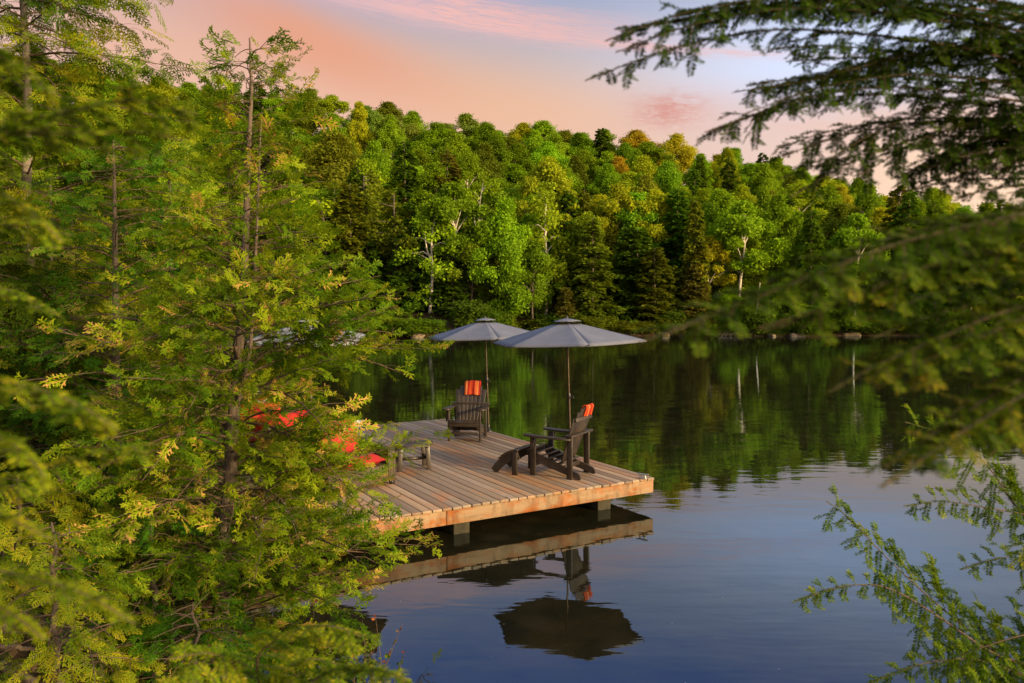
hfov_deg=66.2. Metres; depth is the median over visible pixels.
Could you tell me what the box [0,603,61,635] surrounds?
fallen log
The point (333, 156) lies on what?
broadleaf tree
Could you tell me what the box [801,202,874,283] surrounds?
broadleaf tree
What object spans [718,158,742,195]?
hemlock tree
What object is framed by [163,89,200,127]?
broadleaf tree
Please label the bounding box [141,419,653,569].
dock
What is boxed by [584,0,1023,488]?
hemlock tree
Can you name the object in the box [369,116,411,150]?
broadleaf tree
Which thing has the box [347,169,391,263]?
tree
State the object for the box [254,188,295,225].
broadleaf tree
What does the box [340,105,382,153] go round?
broadleaf tree
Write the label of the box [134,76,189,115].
broadleaf tree
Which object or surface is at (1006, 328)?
shore shrub
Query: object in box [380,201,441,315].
hemlock tree
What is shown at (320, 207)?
tree
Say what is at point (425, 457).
side table
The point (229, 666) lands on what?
hemlock sapling
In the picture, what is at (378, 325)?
shore shrub
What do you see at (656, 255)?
cedar tree
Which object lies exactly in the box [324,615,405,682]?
shrub
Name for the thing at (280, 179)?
broadleaf tree
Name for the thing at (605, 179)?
broadleaf tree
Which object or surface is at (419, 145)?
broadleaf tree
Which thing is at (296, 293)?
hemlock tree
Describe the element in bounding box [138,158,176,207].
pale trunk tree
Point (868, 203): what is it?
broadleaf tree
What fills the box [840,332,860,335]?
shore rock
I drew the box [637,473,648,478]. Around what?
cleat
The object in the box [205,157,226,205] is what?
hemlock tree
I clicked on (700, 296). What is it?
cedar tree
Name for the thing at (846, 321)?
shore shrub
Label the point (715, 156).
broadleaf tree
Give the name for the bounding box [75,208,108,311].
cedar tree
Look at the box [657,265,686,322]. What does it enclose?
cedar tree
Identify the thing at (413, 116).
broadleaf tree
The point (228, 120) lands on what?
broadleaf tree
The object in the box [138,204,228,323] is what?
broadleaf tree
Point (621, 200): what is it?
pale trunk tree
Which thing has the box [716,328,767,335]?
fallen tree
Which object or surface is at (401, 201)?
broadleaf tree
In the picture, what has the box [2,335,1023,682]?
water
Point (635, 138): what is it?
broadleaf tree
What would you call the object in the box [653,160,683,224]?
broadleaf tree
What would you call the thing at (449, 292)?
cedar tree
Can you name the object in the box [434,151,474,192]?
broadleaf tree
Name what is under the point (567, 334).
parasol
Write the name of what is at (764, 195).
broadleaf tree
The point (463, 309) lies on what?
shore shrub
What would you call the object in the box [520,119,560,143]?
broadleaf tree
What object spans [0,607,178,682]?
leaf litter
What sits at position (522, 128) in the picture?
broadleaf tree
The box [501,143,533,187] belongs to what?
broadleaf tree
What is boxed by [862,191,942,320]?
hemlock tree
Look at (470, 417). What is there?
adirondack chair
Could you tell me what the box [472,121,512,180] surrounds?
broadleaf tree
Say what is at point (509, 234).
broadleaf tree
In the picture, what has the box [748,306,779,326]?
shore shrub
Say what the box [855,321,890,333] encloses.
shore shrub
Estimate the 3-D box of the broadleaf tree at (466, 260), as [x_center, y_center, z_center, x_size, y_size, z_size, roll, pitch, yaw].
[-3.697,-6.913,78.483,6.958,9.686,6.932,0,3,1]
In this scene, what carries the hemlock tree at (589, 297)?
on the ground
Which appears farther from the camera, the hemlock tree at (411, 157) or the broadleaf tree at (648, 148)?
the broadleaf tree at (648, 148)
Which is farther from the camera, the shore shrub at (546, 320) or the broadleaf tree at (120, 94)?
the broadleaf tree at (120, 94)
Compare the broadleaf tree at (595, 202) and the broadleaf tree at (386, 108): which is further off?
the broadleaf tree at (386, 108)
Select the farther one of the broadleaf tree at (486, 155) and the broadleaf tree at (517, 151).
the broadleaf tree at (517, 151)
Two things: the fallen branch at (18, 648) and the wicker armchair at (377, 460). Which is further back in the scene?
the wicker armchair at (377, 460)
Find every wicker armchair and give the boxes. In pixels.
[222,402,289,459]
[264,410,307,469]
[294,420,395,492]
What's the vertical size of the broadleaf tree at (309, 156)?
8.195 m
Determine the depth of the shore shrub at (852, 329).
76.17 m
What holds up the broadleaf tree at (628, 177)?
on the ground
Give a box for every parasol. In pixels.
[224,320,370,402]
[428,316,528,431]
[492,316,646,429]
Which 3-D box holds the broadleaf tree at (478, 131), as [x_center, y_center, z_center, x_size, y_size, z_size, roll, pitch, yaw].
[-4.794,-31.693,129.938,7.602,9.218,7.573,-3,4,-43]
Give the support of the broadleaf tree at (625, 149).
on the ground
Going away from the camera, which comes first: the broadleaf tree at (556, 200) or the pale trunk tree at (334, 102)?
the broadleaf tree at (556, 200)
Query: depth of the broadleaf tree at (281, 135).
120.14 m
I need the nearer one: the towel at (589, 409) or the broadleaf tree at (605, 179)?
the towel at (589, 409)
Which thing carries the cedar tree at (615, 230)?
on the ground
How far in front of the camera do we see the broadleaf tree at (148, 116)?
119.65 m
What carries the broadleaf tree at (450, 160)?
on the ground
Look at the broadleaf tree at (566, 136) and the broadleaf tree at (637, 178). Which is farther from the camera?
the broadleaf tree at (566, 136)
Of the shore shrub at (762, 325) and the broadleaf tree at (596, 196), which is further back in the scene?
the broadleaf tree at (596, 196)
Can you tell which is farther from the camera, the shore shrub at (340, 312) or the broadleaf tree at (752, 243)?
the broadleaf tree at (752, 243)
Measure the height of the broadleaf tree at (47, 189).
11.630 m
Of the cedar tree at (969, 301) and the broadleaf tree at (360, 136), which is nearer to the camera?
the cedar tree at (969, 301)
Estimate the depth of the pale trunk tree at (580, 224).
79.26 m
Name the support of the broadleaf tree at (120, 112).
on the ground
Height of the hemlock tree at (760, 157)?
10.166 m
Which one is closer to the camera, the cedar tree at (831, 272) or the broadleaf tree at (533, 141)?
the cedar tree at (831, 272)
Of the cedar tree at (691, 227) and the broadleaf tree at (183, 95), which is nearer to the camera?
the cedar tree at (691, 227)
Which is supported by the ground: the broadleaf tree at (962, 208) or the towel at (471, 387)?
the broadleaf tree at (962, 208)
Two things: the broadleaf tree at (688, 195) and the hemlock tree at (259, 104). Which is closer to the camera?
the broadleaf tree at (688, 195)
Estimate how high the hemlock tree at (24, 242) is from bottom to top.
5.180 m
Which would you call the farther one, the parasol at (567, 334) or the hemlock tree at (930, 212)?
the hemlock tree at (930, 212)
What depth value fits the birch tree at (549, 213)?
78.57 m
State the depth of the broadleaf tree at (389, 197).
78.79 m
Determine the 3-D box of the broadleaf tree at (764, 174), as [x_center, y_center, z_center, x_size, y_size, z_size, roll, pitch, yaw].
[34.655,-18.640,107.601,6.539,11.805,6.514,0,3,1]
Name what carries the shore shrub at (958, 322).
on the ground
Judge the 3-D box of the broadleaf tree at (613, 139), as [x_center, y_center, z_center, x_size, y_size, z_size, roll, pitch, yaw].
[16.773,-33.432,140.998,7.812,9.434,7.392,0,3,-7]
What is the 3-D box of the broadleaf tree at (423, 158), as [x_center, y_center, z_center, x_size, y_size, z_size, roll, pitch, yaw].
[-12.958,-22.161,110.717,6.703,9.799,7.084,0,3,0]
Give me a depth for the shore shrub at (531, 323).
76.85 m
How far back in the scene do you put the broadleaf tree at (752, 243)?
80.80 m
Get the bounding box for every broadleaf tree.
[0,139,41,195]
[4,136,47,180]
[10,89,44,111]
[38,173,77,228]
[41,58,60,87]
[73,94,103,124]
[79,76,125,112]
[105,103,128,144]
[113,88,148,118]
[114,78,125,95]
[117,113,151,145]
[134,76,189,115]
[137,96,166,121]
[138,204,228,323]
[151,113,173,149]
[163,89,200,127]
[172,146,196,203]
[175,81,202,112]
[191,85,214,112]
[191,110,230,148]
[191,125,233,168]
[195,102,240,148]
[198,118,237,181]
[223,83,245,117]
[226,116,261,155]
[251,117,290,167]
[253,156,308,218]
[254,92,298,131]
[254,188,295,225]
[264,196,312,272]
[266,139,308,167]
[270,128,316,153]
[285,94,327,141]
[285,128,381,241]
[296,87,336,124]
[296,166,319,193]
[301,142,320,172]
[308,177,337,252]
[312,112,349,142]
[322,118,353,167]
[339,267,385,310]
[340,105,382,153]
[344,100,374,156]
[345,138,361,170]
[359,138,392,230]
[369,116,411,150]
[373,100,408,122]
[376,114,406,163]
[377,164,410,248]
[387,208,427,278]
[392,140,435,168]
[401,110,430,131]
[403,123,430,157]
[407,160,448,219]
[410,121,450,154]
[412,149,437,190]
[431,122,459,151]
[431,133,486,180]
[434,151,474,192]
[435,129,463,161]
[443,224,500,302]
[445,112,479,151]
[464,121,503,151]
[467,195,534,317]
[469,140,506,191]
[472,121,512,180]
[487,163,528,189]
[497,136,530,165]
[499,238,563,327]
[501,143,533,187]
[504,122,544,149]
[513,213,556,287]
[516,180,548,242]
[519,129,543,167]
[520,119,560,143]
[529,141,569,168]
[538,197,576,254]
[545,132,570,164]
[549,163,589,204]
[558,129,582,155]
[564,132,599,169]
[566,148,597,195]
[568,155,591,205]
[571,194,610,227]
[585,163,621,196]
[587,150,620,195]
[590,197,619,258]
[596,128,617,157]
[603,191,674,274]
[606,156,629,198]
[608,170,636,198]
[612,129,663,156]
[612,142,636,162]
[622,148,641,179]
[629,155,659,185]
[629,172,646,191]
[630,173,670,246]
[637,141,669,175]
[653,132,698,184]
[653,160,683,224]
[654,154,683,191]
[665,186,698,251]
[679,188,712,228]
[681,153,717,187]
[690,188,748,259]
[702,193,754,287]
[709,153,719,177]
[710,146,741,190]
[710,236,774,297]
[712,289,748,331]
[716,158,752,188]
[731,147,750,169]
[733,183,758,206]
[738,162,771,187]
[748,162,787,200]
[750,156,794,178]
[752,184,789,275]
[752,193,808,282]
[754,189,776,205]
[760,277,812,314]
[770,211,809,271]
[774,173,783,193]
[776,176,813,217]
[793,167,818,209]
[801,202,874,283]
[805,184,845,247]
[834,185,861,213]
[846,177,867,202]
[852,184,888,217]
[859,290,899,318]
[867,207,892,276]
[881,195,889,203]
[901,201,936,260]
[919,186,951,254]
[936,205,988,286]
[938,191,959,213]
[975,202,995,212]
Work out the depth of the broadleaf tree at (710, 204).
88.46 m
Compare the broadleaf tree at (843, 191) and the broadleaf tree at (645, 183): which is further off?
the broadleaf tree at (843, 191)
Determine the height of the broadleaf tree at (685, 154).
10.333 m
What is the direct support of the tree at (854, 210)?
on the ground
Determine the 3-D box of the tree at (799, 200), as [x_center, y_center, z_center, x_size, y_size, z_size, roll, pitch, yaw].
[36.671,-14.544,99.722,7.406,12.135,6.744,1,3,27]
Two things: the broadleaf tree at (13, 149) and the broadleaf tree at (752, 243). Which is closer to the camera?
the broadleaf tree at (752, 243)
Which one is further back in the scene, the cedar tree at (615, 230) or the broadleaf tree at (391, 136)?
the broadleaf tree at (391, 136)
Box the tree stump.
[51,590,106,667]
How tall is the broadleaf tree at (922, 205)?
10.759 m
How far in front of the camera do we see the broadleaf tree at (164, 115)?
111.19 m
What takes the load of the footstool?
on the dock
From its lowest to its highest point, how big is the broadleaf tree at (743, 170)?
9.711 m
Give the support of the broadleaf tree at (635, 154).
on the ground
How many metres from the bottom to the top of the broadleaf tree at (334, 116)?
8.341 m
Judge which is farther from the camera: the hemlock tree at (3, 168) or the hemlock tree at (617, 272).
the hemlock tree at (3, 168)
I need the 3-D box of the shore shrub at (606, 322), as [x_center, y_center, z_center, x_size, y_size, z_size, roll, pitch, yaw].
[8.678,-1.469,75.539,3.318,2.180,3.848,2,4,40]
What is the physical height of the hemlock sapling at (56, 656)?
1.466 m
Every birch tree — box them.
[392,197,460,312]
[457,171,501,282]
[521,179,572,317]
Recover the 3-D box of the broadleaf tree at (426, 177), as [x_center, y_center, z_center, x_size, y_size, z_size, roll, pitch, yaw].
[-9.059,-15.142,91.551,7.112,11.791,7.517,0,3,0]
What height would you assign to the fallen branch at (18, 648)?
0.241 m
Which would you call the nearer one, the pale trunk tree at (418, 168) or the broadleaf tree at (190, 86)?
the pale trunk tree at (418, 168)
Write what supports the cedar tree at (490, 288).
on the ground
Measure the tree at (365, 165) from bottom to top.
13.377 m
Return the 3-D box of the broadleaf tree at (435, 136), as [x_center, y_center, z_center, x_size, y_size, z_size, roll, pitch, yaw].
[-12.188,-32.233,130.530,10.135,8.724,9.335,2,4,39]
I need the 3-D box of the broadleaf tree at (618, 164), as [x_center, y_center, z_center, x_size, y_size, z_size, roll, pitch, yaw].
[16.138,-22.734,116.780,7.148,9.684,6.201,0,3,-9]
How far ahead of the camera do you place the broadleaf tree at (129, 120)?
109.52 m
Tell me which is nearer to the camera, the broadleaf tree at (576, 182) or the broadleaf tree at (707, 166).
the broadleaf tree at (576, 182)
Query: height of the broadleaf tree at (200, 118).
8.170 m
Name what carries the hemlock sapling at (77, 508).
on the ground
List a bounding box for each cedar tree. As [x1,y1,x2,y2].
[0,133,280,614]
[3,25,456,682]
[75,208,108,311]
[224,216,258,315]
[321,182,380,308]
[429,188,458,286]
[430,255,471,311]
[481,236,509,311]
[552,287,578,323]
[594,208,621,294]
[608,227,659,318]
[625,247,682,331]
[656,189,694,304]
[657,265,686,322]
[673,261,716,335]
[675,200,714,323]
[798,229,829,293]
[812,271,844,315]
[871,185,922,301]
[942,214,1000,327]
[991,204,1023,320]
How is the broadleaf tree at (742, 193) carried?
on the ground
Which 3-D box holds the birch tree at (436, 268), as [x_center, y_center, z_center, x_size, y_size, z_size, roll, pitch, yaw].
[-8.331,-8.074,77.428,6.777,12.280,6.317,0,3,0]
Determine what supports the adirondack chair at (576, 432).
on the dock
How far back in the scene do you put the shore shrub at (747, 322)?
75.39 m
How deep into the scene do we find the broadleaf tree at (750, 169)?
131.18 m
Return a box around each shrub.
[318,306,350,322]
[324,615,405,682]
[360,316,398,333]
[379,318,425,332]
[386,318,440,336]
[419,318,450,333]
[446,299,497,328]
[471,310,516,325]
[493,314,522,328]
[519,318,556,330]
[530,313,568,326]
[570,316,602,326]
[590,315,619,330]
[604,320,656,334]
[633,320,662,332]
[650,310,689,328]
[705,316,732,334]
[725,307,776,335]
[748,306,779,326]
[758,319,793,332]
[790,315,818,335]
[819,314,872,333]
[832,321,877,333]
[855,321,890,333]
[863,319,903,333]
[903,306,936,332]
[918,309,974,334]
[948,319,987,335]
[991,323,1016,334]
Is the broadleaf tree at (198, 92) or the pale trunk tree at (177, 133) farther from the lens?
the broadleaf tree at (198, 92)
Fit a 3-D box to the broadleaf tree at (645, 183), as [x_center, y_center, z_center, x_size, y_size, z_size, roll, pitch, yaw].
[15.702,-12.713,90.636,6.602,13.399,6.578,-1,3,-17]
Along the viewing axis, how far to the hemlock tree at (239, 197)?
84.83 m
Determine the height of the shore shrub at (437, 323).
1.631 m
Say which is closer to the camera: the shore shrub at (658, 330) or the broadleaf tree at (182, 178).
the shore shrub at (658, 330)
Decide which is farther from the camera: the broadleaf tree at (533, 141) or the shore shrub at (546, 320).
the broadleaf tree at (533, 141)
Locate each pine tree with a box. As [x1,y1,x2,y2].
[228,193,281,279]
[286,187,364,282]
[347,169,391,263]
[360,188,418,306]
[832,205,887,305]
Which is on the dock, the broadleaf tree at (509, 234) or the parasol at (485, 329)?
the parasol at (485, 329)
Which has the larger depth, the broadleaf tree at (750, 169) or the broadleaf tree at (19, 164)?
the broadleaf tree at (750, 169)
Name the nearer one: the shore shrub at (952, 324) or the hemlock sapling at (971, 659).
the hemlock sapling at (971, 659)
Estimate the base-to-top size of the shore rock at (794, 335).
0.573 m
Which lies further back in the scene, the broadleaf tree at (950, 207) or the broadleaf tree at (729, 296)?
the broadleaf tree at (950, 207)
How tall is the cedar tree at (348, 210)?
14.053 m
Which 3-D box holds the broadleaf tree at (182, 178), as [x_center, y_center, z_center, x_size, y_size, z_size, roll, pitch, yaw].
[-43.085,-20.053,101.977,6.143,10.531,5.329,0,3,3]
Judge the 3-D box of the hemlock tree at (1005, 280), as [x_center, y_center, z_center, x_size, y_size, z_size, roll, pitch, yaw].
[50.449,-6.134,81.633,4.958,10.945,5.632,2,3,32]
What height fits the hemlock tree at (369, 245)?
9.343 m
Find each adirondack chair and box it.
[442,385,489,441]
[523,407,595,480]
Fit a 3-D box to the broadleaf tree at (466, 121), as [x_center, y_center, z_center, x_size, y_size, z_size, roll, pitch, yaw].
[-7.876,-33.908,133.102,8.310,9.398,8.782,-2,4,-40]
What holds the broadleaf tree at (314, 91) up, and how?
on the ground
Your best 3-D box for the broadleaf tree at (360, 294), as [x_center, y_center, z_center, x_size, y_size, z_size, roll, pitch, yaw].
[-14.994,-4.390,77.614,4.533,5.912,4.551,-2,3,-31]
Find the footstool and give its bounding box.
[492,444,529,474]
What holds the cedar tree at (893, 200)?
on the ground
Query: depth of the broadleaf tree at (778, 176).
119.92 m
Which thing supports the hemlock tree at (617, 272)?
on the ground
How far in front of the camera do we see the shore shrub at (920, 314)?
76.45 m
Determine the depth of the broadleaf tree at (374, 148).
98.21 m
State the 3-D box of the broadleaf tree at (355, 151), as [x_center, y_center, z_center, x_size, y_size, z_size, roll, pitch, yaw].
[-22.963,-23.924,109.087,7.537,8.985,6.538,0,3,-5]
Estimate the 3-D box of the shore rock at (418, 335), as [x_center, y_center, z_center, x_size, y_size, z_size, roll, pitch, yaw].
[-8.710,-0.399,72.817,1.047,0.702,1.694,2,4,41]
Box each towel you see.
[464,380,480,394]
[582,403,593,416]
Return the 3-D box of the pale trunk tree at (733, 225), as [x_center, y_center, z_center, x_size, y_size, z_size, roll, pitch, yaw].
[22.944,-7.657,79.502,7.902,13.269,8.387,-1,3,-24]
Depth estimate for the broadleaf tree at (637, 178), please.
97.65 m
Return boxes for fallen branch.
[0,644,51,654]
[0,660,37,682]
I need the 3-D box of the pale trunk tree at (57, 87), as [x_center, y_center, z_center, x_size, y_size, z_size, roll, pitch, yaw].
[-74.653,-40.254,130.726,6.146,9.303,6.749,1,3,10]
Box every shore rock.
[410,333,424,337]
[789,333,805,336]
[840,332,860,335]
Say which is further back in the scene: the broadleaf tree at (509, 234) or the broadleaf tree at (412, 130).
the broadleaf tree at (412, 130)
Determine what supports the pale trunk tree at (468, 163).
on the ground
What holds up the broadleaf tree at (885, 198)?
on the ground
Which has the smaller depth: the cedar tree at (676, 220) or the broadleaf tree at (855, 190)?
the cedar tree at (676, 220)
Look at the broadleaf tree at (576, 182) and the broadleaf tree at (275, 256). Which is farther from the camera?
the broadleaf tree at (576, 182)
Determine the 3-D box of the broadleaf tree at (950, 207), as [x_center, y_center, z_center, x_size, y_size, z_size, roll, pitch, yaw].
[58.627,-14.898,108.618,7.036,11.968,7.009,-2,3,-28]
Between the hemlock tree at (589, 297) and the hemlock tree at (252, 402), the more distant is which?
the hemlock tree at (589, 297)
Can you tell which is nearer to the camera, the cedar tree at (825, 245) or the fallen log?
the fallen log
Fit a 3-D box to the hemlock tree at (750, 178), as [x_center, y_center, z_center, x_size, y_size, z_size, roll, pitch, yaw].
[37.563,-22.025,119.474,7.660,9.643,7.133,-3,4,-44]
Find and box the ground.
[0,138,1015,682]
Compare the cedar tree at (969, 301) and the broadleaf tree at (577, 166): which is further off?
the broadleaf tree at (577, 166)
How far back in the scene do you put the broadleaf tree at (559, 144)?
129.25 m
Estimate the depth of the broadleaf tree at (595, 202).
91.54 m
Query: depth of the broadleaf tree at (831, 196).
100.53 m
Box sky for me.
[0,0,1023,212]
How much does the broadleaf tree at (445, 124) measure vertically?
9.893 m
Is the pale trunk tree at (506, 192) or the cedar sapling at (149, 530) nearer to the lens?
the cedar sapling at (149, 530)
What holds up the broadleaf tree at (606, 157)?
on the ground
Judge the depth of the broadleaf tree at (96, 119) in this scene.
121.17 m
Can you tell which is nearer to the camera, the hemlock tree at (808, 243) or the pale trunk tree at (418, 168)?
the hemlock tree at (808, 243)
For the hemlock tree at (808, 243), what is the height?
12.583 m
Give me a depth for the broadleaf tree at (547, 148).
121.02 m
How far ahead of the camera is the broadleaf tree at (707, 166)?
121.27 m
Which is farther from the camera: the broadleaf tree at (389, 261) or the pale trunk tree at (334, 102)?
the pale trunk tree at (334, 102)
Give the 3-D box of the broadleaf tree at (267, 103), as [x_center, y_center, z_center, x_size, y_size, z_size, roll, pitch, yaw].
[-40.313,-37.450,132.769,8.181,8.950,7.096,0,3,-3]
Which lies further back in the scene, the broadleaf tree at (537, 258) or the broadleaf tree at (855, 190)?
the broadleaf tree at (855, 190)
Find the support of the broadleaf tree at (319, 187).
on the ground
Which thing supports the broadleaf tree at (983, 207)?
on the ground
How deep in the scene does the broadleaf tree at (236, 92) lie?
140.10 m
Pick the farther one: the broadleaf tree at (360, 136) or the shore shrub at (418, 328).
the broadleaf tree at (360, 136)
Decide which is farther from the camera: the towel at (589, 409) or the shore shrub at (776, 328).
the shore shrub at (776, 328)
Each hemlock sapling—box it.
[0,462,169,650]
[0,505,191,682]
[155,621,412,682]
[791,403,1023,682]
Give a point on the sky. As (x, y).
(506, 63)
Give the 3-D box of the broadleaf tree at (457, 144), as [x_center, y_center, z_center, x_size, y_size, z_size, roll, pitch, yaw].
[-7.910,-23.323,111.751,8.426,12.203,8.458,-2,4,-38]
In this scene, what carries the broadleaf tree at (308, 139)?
on the ground
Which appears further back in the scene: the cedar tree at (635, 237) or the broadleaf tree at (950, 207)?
the broadleaf tree at (950, 207)
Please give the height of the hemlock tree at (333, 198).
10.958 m
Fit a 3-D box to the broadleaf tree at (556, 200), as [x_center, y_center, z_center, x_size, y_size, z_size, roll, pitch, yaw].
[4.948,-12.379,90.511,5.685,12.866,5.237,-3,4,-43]
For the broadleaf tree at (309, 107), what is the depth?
131.40 m
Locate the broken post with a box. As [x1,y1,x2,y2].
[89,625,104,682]
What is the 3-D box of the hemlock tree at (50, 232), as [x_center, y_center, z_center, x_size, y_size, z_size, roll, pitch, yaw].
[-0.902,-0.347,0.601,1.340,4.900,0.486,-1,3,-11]
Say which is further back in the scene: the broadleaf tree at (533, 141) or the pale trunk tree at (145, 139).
the broadleaf tree at (533, 141)
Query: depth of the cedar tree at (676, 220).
83.33 m
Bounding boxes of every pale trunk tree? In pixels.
[43,72,78,101]
[118,136,161,193]
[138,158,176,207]
[160,120,218,163]
[180,178,225,214]
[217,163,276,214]
[314,93,354,122]
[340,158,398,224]
[402,159,431,199]
[416,181,496,300]
[450,148,486,195]
[466,177,523,237]
[513,156,579,243]
[563,211,614,310]
[593,183,654,248]
[625,189,686,242]
[686,161,740,184]
[691,235,737,309]
[705,199,791,291]
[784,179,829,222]
[811,174,847,190]
[828,212,890,313]
[947,193,963,209]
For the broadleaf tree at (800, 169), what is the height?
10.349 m
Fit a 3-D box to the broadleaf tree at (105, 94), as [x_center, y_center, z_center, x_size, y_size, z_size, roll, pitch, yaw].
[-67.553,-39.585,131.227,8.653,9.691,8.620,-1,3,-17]
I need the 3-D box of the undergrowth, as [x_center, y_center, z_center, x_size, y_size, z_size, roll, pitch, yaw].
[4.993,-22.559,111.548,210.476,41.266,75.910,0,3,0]
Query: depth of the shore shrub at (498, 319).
73.89 m
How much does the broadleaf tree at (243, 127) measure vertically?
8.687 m
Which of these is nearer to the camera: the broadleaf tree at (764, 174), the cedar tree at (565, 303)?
the cedar tree at (565, 303)
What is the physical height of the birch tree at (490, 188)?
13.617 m
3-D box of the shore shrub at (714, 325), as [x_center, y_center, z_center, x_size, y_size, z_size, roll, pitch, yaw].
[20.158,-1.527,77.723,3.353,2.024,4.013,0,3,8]
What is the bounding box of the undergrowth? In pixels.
[67,105,1018,334]
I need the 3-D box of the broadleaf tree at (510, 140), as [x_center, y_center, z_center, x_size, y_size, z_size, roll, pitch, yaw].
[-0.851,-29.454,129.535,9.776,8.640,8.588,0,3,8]
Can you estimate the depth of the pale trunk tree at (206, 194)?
89.88 m
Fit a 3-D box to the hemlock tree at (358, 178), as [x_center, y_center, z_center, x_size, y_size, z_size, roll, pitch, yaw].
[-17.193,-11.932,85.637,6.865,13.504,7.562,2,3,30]
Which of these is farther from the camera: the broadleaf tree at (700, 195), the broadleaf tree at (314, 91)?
the broadleaf tree at (314, 91)
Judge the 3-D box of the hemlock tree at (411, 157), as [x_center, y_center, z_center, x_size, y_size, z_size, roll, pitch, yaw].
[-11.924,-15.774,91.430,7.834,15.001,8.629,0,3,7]
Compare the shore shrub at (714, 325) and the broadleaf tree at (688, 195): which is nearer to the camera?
the shore shrub at (714, 325)
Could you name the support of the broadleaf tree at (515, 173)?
on the ground
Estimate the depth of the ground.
77.23 m
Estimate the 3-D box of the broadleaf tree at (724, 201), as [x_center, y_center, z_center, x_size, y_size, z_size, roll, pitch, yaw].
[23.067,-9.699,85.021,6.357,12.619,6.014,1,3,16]
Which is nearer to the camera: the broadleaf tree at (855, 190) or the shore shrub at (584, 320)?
the shore shrub at (584, 320)
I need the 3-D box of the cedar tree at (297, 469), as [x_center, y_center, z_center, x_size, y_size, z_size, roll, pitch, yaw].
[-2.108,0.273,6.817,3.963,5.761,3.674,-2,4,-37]
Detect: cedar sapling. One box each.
[43,502,271,682]
[92,592,297,682]
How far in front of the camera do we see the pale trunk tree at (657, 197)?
84.16 m
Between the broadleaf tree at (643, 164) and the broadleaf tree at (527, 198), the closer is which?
the broadleaf tree at (527, 198)
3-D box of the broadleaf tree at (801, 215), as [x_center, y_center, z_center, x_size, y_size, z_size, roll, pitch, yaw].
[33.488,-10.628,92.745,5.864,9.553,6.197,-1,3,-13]
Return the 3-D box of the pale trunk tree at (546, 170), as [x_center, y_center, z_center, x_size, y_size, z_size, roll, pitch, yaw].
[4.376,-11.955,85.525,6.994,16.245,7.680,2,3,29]
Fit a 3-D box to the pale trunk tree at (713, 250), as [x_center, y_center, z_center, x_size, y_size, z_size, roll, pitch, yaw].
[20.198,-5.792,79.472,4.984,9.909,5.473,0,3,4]
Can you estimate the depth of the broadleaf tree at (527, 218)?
82.66 m
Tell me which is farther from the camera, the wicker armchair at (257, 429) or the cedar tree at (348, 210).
the cedar tree at (348, 210)
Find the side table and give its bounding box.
[391,440,432,471]
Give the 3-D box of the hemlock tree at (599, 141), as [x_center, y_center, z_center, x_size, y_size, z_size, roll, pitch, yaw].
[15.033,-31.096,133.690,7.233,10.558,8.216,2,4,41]
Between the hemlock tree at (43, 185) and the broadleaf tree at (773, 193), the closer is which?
the hemlock tree at (43, 185)
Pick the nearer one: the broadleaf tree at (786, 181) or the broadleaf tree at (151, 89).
the broadleaf tree at (786, 181)
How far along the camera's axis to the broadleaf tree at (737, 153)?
142.69 m
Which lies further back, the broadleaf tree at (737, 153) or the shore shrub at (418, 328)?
the broadleaf tree at (737, 153)
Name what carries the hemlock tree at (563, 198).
on the ground
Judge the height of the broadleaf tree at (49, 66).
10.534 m
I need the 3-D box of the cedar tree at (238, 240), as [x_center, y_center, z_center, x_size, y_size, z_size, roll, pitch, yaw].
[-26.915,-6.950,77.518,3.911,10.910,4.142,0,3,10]
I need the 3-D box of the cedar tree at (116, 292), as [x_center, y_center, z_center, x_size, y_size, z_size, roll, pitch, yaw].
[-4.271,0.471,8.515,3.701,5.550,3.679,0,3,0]
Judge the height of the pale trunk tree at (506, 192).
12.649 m
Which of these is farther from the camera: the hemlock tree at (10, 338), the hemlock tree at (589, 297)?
the hemlock tree at (589, 297)
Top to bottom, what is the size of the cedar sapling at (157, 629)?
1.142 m
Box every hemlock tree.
[0,0,270,452]
[0,49,202,642]
[0,101,211,460]
[0,159,19,208]
[0,183,203,557]
[0,231,174,592]
[53,201,64,257]
[70,136,297,471]
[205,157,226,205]
[210,182,253,281]
[238,82,268,116]
[239,93,260,129]
[260,206,331,315]
[311,189,348,281]
[325,170,388,280]
[338,227,396,310]
[376,140,421,259]
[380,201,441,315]
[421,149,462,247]
[548,190,598,295]
[561,189,611,294]
[563,218,626,324]
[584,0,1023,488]
[589,128,613,161]
[606,227,637,318]
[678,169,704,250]
[689,156,710,192]
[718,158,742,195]
[745,164,759,196]
[755,153,768,163]
[783,209,838,335]
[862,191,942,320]
[918,203,955,302]
[973,201,1023,289]
[977,232,1020,305]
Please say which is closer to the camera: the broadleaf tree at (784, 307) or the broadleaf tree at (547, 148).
the broadleaf tree at (784, 307)
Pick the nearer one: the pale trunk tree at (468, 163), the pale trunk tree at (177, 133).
the pale trunk tree at (468, 163)
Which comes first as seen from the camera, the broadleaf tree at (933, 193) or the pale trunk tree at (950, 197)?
the broadleaf tree at (933, 193)
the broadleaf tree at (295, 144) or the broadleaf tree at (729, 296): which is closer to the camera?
the broadleaf tree at (729, 296)
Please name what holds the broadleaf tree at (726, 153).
on the ground

